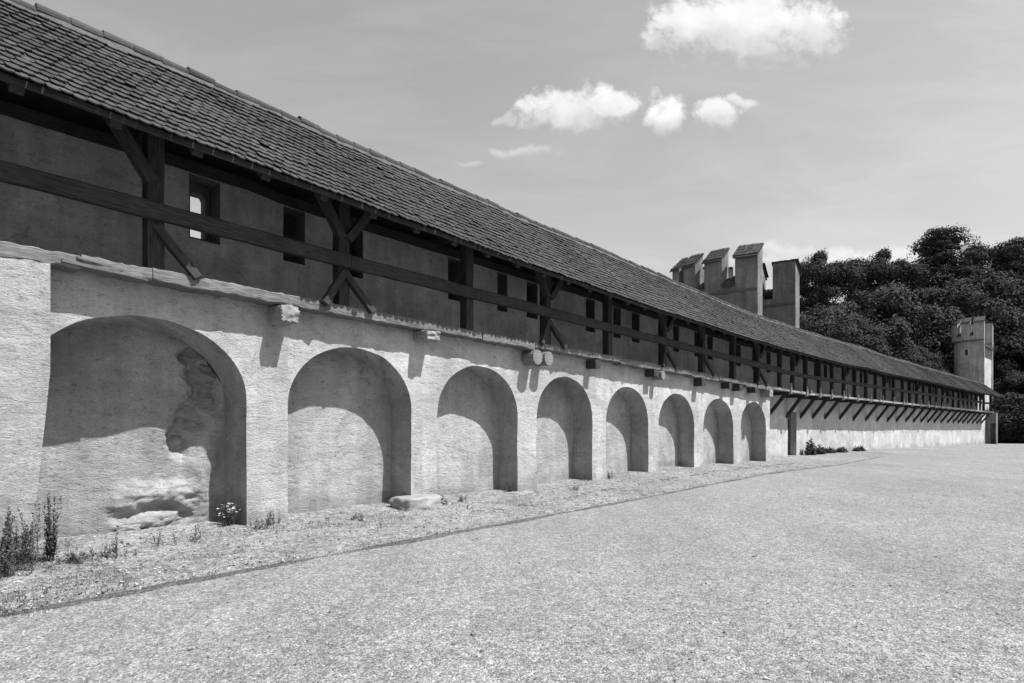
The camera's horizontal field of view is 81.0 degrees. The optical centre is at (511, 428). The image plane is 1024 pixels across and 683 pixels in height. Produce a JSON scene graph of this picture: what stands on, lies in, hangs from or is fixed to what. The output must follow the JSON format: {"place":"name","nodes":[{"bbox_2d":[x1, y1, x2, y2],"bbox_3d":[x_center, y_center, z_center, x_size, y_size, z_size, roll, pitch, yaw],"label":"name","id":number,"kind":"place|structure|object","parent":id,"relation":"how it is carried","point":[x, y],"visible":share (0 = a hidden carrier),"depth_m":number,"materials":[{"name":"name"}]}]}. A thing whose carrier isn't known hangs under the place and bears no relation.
{"place":"outdoors","nodes":[
{"label":"outdoors","id":0,"kind":"place"},
{"bbox_2d":[0,443,1023,682],"bbox_3d":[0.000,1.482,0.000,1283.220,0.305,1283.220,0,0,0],"label":"courtyard","id":1,"kind":"structure","parent":0,"point":[996,464],"depth_m":5.60,"materials":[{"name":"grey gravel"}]},
{"bbox_2d":[0,257,772,558],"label":"arcade wall","id":2,"kind":"structure","parent":1,"relation":"on","point":[128,406],"depth_m":9.76,"materials":[{"name":"paint"}]},
{"bbox_2d":[0,114,981,421],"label":"parapet wall","id":3,"kind":"structure","parent":2,"relation":"on","point":[42,220],"depth_m":10.78,"materials":[{"name":"paint"}]},
{"bbox_2d":[189,173,219,244],"bbox_3d":[-5.271,-3.597,10.039,0.620,1.038,0.490,0,0,41],"label":"window","id":4,"kind":"structure","parent":3,"relation":"in","point":[209,199],"depth_m":10.16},
{"bbox_2d":[283,206,304,264],"bbox_3d":[-4.163,-3.550,11.170,0.420,0.986,0.430,0,0,41],"label":"window","id":5,"kind":"structure","parent":3,"relation":"in","point":[293,220],"depth_m":11.30,"materials":[{"name":"black"}]},
{"bbox_2d":[349,227,362,278],"bbox_3d":[-3.288,-3.530,12.184,0.420,0.971,0.330,0,0,41],"label":"window","id":6,"kind":"structure","parent":3,"relation":"in","point":[355,247],"depth_m":12.30,"materials":[{"name":"black"}]},
{"bbox_2d":[448,257,459,300],"bbox_3d":[-1.494,-3.515,14.262,0.420,0.977,0.460,0,0,41],"label":"window","id":7,"kind":"structure","parent":3,"relation":"in","point":[453,264],"depth_m":14.43,"materials":[{"name":"black"}]},
{"bbox_2d":[0,0,1003,423],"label":"timber gallery","id":8,"kind":"object","parent":3,"relation":"on","point":[150,114],"visible":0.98,"depth_m":10.42,"materials":[{"name":"wood"}]},
{"bbox_2d":[497,272,506,311],"bbox_3d":[-0.413,-3.501,15.515,0.420,0.972,0.390,0,0,41],"label":"window","id":9,"kind":"structure","parent":3,"relation":"in","point":[501,278],"depth_m":15.63,"materials":[{"name":"black"}]},
{"bbox_2d":[526,281,537,319],"bbox_3d":[0.388,-3.493,16.442,0.420,0.972,0.480,0,0,41],"label":"window","id":10,"kind":"structure","parent":3,"relation":"in","point":[532,288],"depth_m":16.58,"materials":[{"name":"black"}]},
{"bbox_2d":[586,298,594,332],"bbox_3d":[2.255,-3.490,18.596,0.420,1.001,0.484,0,0,41],"label":"window","id":11,"kind":"structure","parent":3,"relation":"in","point":[590,304],"depth_m":18.72,"materials":[{"name":"black"}]},
{"bbox_2d":[613,307,620,338],"bbox_3d":[3.280,-3.473,19.753,0.420,0.985,0.454,0,0,42],"label":"window","id":12,"kind":"structure","parent":3,"relation":"in","point":[616,311],"depth_m":19.87,"materials":[{"name":"black"}]},
{"bbox_2d":[632,312,639,342],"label":"window","id":13,"kind":"structure","parent":3,"relation":"in","point":[635,317],"depth_m":20.76,"materials":[{"name":"black"}]},
{"bbox_2d":[673,325,678,351],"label":"window","id":14,"kind":"structure","parent":3,"relation":"in","point":[675,328],"depth_m":22.85,"materials":[{"name":"black"}]},
{"bbox_2d":[694,331,697,357],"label":"window","id":15,"kind":"structure","parent":3,"relation":"in","point":[695,333],"depth_m":24.17,"materials":[{"name":"black"}]},
{"bbox_2d":[707,336,712,359],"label":"window","id":16,"kind":"structure","parent":3,"relation":"in","point":[709,338],"depth_m":24.92,"materials":[{"name":"black"}]},
{"bbox_2d":[736,344,740,365],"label":"window","id":17,"kind":"structure","parent":3,"relation":"in","point":[738,347],"depth_m":26.87,"materials":[{"name":"black"}]},
{"bbox_2d":[766,352,770,372],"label":"window","id":18,"kind":"structure","parent":3,"relation":"in","point":[768,354],"depth_m":29.14,"materials":[{"name":"black"}]},
{"bbox_2d":[814,363,816,375],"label":"window","id":19,"kind":"structure","parent":3,"relation":"in","point":[815,364],"depth_m":33.24,"materials":[{"name":"black"}]},
{"bbox_2d":[824,365,826,381],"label":"window","id":20,"kind":"structure","parent":3,"relation":"in","point":[825,366],"depth_m":34.17,"materials":[{"name":"black"}]},
{"bbox_2d":[0,457,879,617],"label":"gutter","id":21,"kind":"object","parent":1,"relation":"on","point":[167,584],"visible":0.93,"depth_m":6.95,"materials":[{"name":"stone"}]},
{"bbox_2d":[0,465,837,623],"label":"gutter grass","id":22,"kind":"structure","parent":21,"relation":"on","point":[8,615],"depth_m":6.61,"materials":[{"name":"grey plant"}]},
{"bbox_2d":[0,444,1004,610],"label":"verge","id":23,"kind":"structure","parent":1,"relation":"on","point":[292,541],"depth_m":9.16,"materials":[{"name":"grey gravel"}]},
{"bbox_2d":[0,501,11,563],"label":"weed","id":24,"kind":"object","parent":23,"relation":"on","point":[9,519],"visible":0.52,"depth_m":6.72,"materials":[{"name":"grey plant"}]},
{"bbox_2d":[0,544,33,578],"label":"weed","id":25,"kind":"object","parent":23,"relation":"on","point":[8,566],"visible":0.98,"depth_m":6.37,"materials":[{"name":"grey plant"}]},
{"bbox_2d":[0,511,48,569],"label":"weed","id":26,"kind":"object","parent":23,"relation":"on","point":[3,539],"visible":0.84,"depth_m":6.67,"materials":[{"name":"grey plant"}]},
{"bbox_2d":[9,501,42,563],"bbox_3d":[-5.588,1.204,6.926,0.308,0.716,0.424,0,0,0],"label":"weed","id":27,"kind":"object","parent":23,"relation":"on","point":[28,540],"visible":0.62,"depth_m":6.89,"materials":[{"name":"grey plant"}]},
{"bbox_2d":[42,492,62,560],"bbox_3d":[-5.399,1.152,7.022,0.256,0.825,0.196,0,0,35],"label":"weed","id":28,"kind":"object","parent":23,"relation":"on","point":[50,552],"visible":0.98,"depth_m":7.02,"materials":[{"name":"grey plant"}]},
{"bbox_2d":[44,548,96,567],"bbox_3d":[-5.148,1.488,6.986,0.557,0.178,0.423,0,0,-44],"label":"weed","id":29,"kind":"object","parent":23,"relation":"on","point":[74,557],"visible":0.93,"depth_m":6.98,"materials":[{"name":"grey plant"}]},
{"bbox_2d":[72,546,137,562],"bbox_3d":[-4.970,1.509,7.284,0.552,0.139,0.710,0,0,41],"label":"weed","id":30,"kind":"object","parent":23,"relation":"on","point":[106,553],"visible":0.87,"depth_m":7.29,"materials":[{"name":"grey plant"}]},
{"bbox_2d":[106,532,118,551],"bbox_3d":[-4.977,1.423,7.528,0.158,0.270,0.240,0,0,0],"label":"weed","id":31,"kind":"object","parent":23,"relation":"on","point":[114,544],"visible":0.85,"depth_m":7.52,"materials":[{"name":"grey plant"}]},
{"bbox_2d":[120,538,136,543],"bbox_3d":[-5.129,1.541,8.019,0.156,0.138,0.179,0,0,41],"label":"stone","id":32,"kind":"object","parent":23,"relation":"on","point":[133,540],"visible":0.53,"depth_m":7.97,"materials":[{"name":"stone"}]},
{"bbox_2d":[153,523,176,545],"bbox_3d":[-4.634,1.415,7.975,0.362,0.301,0.190,0,0,29],"label":"weed","id":33,"kind":"object","parent":23,"relation":"on","point":[159,533],"visible":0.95,"depth_m":8.00,"materials":[{"name":"grey plant"}]},
{"bbox_2d":[190,525,201,540],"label":"weed","id":34,"kind":"object","parent":23,"relation":"on","point":[198,536],"visible":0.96,"depth_m":8.34,"materials":[{"name":"grey plant"}]},
{"bbox_2d":[217,501,240,527],"bbox_3d":[-4.446,1.324,9.356,0.331,0.397,0.385,0,0,-44],"label":"weed","id":35,"kind":"object","parent":23,"relation":"on","point":[227,517],"visible":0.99,"depth_m":9.34,"materials":[{"name":"grey plant"}]},
{"bbox_2d":[248,517,269,530],"bbox_3d":[-3.845,1.448,9.179,0.335,0.194,0.375,0,0,-37],"label":"weed","id":36,"kind":"object","parent":23,"relation":"on","point":[261,522],"visible":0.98,"depth_m":9.18,"materials":[{"name":"grey plant"}]},
{"bbox_2d":[266,508,280,524],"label":"weed","id":37,"kind":"object","parent":23,"relation":"on","point":[270,518],"visible":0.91,"depth_m":9.50,"materials":[{"name":"grey plant"}]},
{"bbox_2d":[351,512,363,521],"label":"weed","id":38,"kind":"object","parent":23,"relation":"on","point":[356,516],"visible":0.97,"depth_m":10.23,"materials":[{"name":"grey plant"}]},
{"bbox_2d":[0,461,826,617],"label":"verge stones","id":39,"kind":"object","parent":23,"relation":"on","point":[79,592],"visible":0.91,"depth_m":7.91,"materials":[{"name":"grey stone"}]},
{"bbox_2d":[388,494,442,510],"bbox_3d":[-1.878,1.502,11.804,0.712,0.413,1.014,0,0,41],"label":"boulder","id":40,"kind":"object","parent":23,"relation":"on","point":[416,502],"visible":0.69,"depth_m":11.53,"materials":[{"name":"stone"}]},
{"bbox_2d":[505,491,532,494],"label":"stone slab","id":41,"kind":"structure","parent":23,"relation":"on","point":[521,492],"depth_m":14.08,"materials":[{"name":"stone"}]},
{"bbox_2d":[494,463,793,509],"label":"kerb","id":42,"kind":"structure","parent":23,"relation":"on","point":[572,495],"depth_m":15.55,"materials":[{"name":"stone"}]},
{"bbox_2d":[803,437,816,454],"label":"shrub","id":43,"kind":"object","parent":23,"relation":"on","point":[810,448],"visible":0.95,"depth_m":30.57,"materials":[{"name":"grey plant"}]},
{"bbox_2d":[816,444,825,454],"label":"shrub","id":44,"kind":"object","parent":23,"relation":"on","point":[820,451],"visible":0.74,"depth_m":31.30,"materials":[{"name":"grey plant"}]},
{"bbox_2d":[825,447,836,452],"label":"shrub","id":45,"kind":"object","parent":23,"relation":"on","point":[830,450],"visible":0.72,"depth_m":32.30,"materials":[{"name":"grey plant"}]},
{"bbox_2d":[835,446,848,452],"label":"shrub","id":46,"kind":"object","parent":23,"relation":"on","point":[842,450],"visible":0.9,"depth_m":33.45,"materials":[{"name":"grey plant"}]},
{"bbox_2d":[852,445,865,451],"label":"shrub","id":47,"kind":"object","parent":23,"relation":"on","point":[860,448],"visible":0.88,"depth_m":35.45,"materials":[{"name":"grey plant"}]},
{"bbox_2d":[669,243,802,441],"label":"shell tower","id":48,"kind":"structure","parent":1,"relation":"on","point":[744,287],"depth_m":30.73,"materials":[{"name":"paint"}]},
{"bbox_2d":[799,301,853,342],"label":"broadleaf tree","id":49,"kind":"object","parent":1,"relation":"on","point":[820,320],"visible":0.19,"depth_m":70.93,"materials":[{"name":"grey plant"}]},
{"bbox_2d":[799,248,871,314],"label":"broadleaf tree","id":50,"kind":"object","parent":1,"relation":"on","point":[828,280],"visible":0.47,"depth_m":81.33,"materials":[{"name":"grey plant"}]},
{"bbox_2d":[826,258,891,305],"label":"broadleaf tree","id":51,"kind":"object","parent":1,"relation":"on","point":[855,261],"visible":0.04,"depth_m":90.69,"materials":[{"name":"black plant"}]},
{"bbox_2d":[828,315,908,360],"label":"broadleaf tree","id":52,"kind":"object","parent":1,"relation":"on","point":[861,331],"visible":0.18,"depth_m":66.98,"materials":[{"name":"grey plant"}]},
{"bbox_2d":[824,278,934,358],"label":"broadleaf tree","id":53,"kind":"object","parent":1,"relation":"on","point":[884,298],"visible":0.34,"depth_m":74.84,"materials":[{"name":"grey plant"}]},
{"bbox_2d":[770,395,997,457],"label":"curtain wall","id":54,"kind":"structure","parent":1,"relation":"on","point":[832,430],"depth_m":37.61,"materials":[{"name":"paint"}]},
{"bbox_2d":[844,246,934,302],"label":"broadleaf tree","id":55,"kind":"object","parent":1,"relation":"on","point":[879,268],"visible":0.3,"depth_m":87.32,"materials":[{"name":"grey plant"}]},
{"bbox_2d":[875,280,967,363],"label":"broadleaf tree","id":56,"kind":"object","parent":1,"relation":"on","point":[939,316],"visible":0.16,"depth_m":76.15,"materials":[{"name":"grey plant"}]},
{"bbox_2d":[899,345,952,372],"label":"broadleaf tree","id":57,"kind":"object","parent":1,"relation":"on","point":[921,355],"visible":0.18,"depth_m":68.05,"materials":[{"name":"grey plant"}]},
{"bbox_2d":[906,223,994,373],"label":"pine tree","id":58,"kind":"object","parent":1,"relation":"on","point":[936,252],"visible":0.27,"depth_m":92.04,"materials":[{"name":"grey plant"}]},
{"bbox_2d":[915,278,1023,373],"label":"broadleaf tree","id":59,"kind":"object","parent":1,"relation":"on","point":[966,300],"visible":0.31,"depth_m":79.03,"materials":[{"name":"grey plant"}]},
{"bbox_2d":[950,316,993,410],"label":"shell tower","id":60,"kind":"structure","parent":1,"relation":"on","point":[972,343],"depth_m":67.47,"materials":[{"name":"paint"}]},
{"bbox_2d":[937,263,1023,372],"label":"broadleaf tree","id":61,"kind":"object","parent":1,"relation":"on","point":[998,287],"visible":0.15,"depth_m":84.95,"materials":[{"name":"black plant"}]},
{"bbox_2d":[949,239,1018,278],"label":"broadleaf tree","id":62,"kind":"object","parent":1,"relation":"on","point":[984,250],"visible":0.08,"depth_m":98.30,"materials":[{"name":"grey plant"}]},
{"bbox_2d":[951,300,1023,381],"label":"broadleaf tree","id":63,"kind":"object","parent":1,"relation":"on","point":[1020,320],"visible":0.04,"depth_m":81.19,"materials":[{"name":"black plant"}]},
{"bbox_2d":[985,236,1023,370],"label":"pine tree","id":64,"kind":"object","parent":1,"relation":"on","point":[1010,255],"visible":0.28,"depth_m":88.81,"materials":[{"name":"black plant"}]},
{"bbox_2d":[991,390,1023,442],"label":"bush","id":65,"kind":"object","parent":1,"relation":"on","point":[1016,437],"visible":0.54,"depth_m":67.67,"materials":[{"name":"black plant"}]},
{"bbox_2d":[991,401,1023,442],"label":"bush","id":66,"kind":"object","parent":1,"relation":"on","point":[1005,408],"visible":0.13,"depth_m":68.41,"materials":[{"name":"black plant"}]},
{"bbox_2d":[993,369,1023,400],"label":"broadleaf tree","id":67,"kind":"object","parent":1,"relation":"on","point":[1013,382],"visible":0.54,"depth_m":73.87,"materials":[{"name":"black plant"}]},
{"bbox_2d":[993,326,1023,387],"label":"broadleaf tree","id":68,"kind":"object","parent":1,"relation":"on","point":[1006,356],"visible":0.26,"depth_m":79.97,"materials":[{"name":"black plant"}]},
{"bbox_2d":[993,358,1023,395],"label":"broadleaf tree","id":69,"kind":"object","parent":1,"relation":"on","point":[1003,366],"visible":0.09,"depth_m":78.67,"materials":[{"name":"black plant"}]},
{"bbox_2d":[997,400,1023,441],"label":"bush","id":70,"kind":"object","parent":1,"relation":"on","point":[1017,423],"visible":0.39,"depth_m":67.28,"materials":[{"name":"black plant"}]},
{"bbox_2d":[22,0,1023,304],"label":"sky","id":71,"kind":"structure","parent":0,"point":[654,135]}
]}

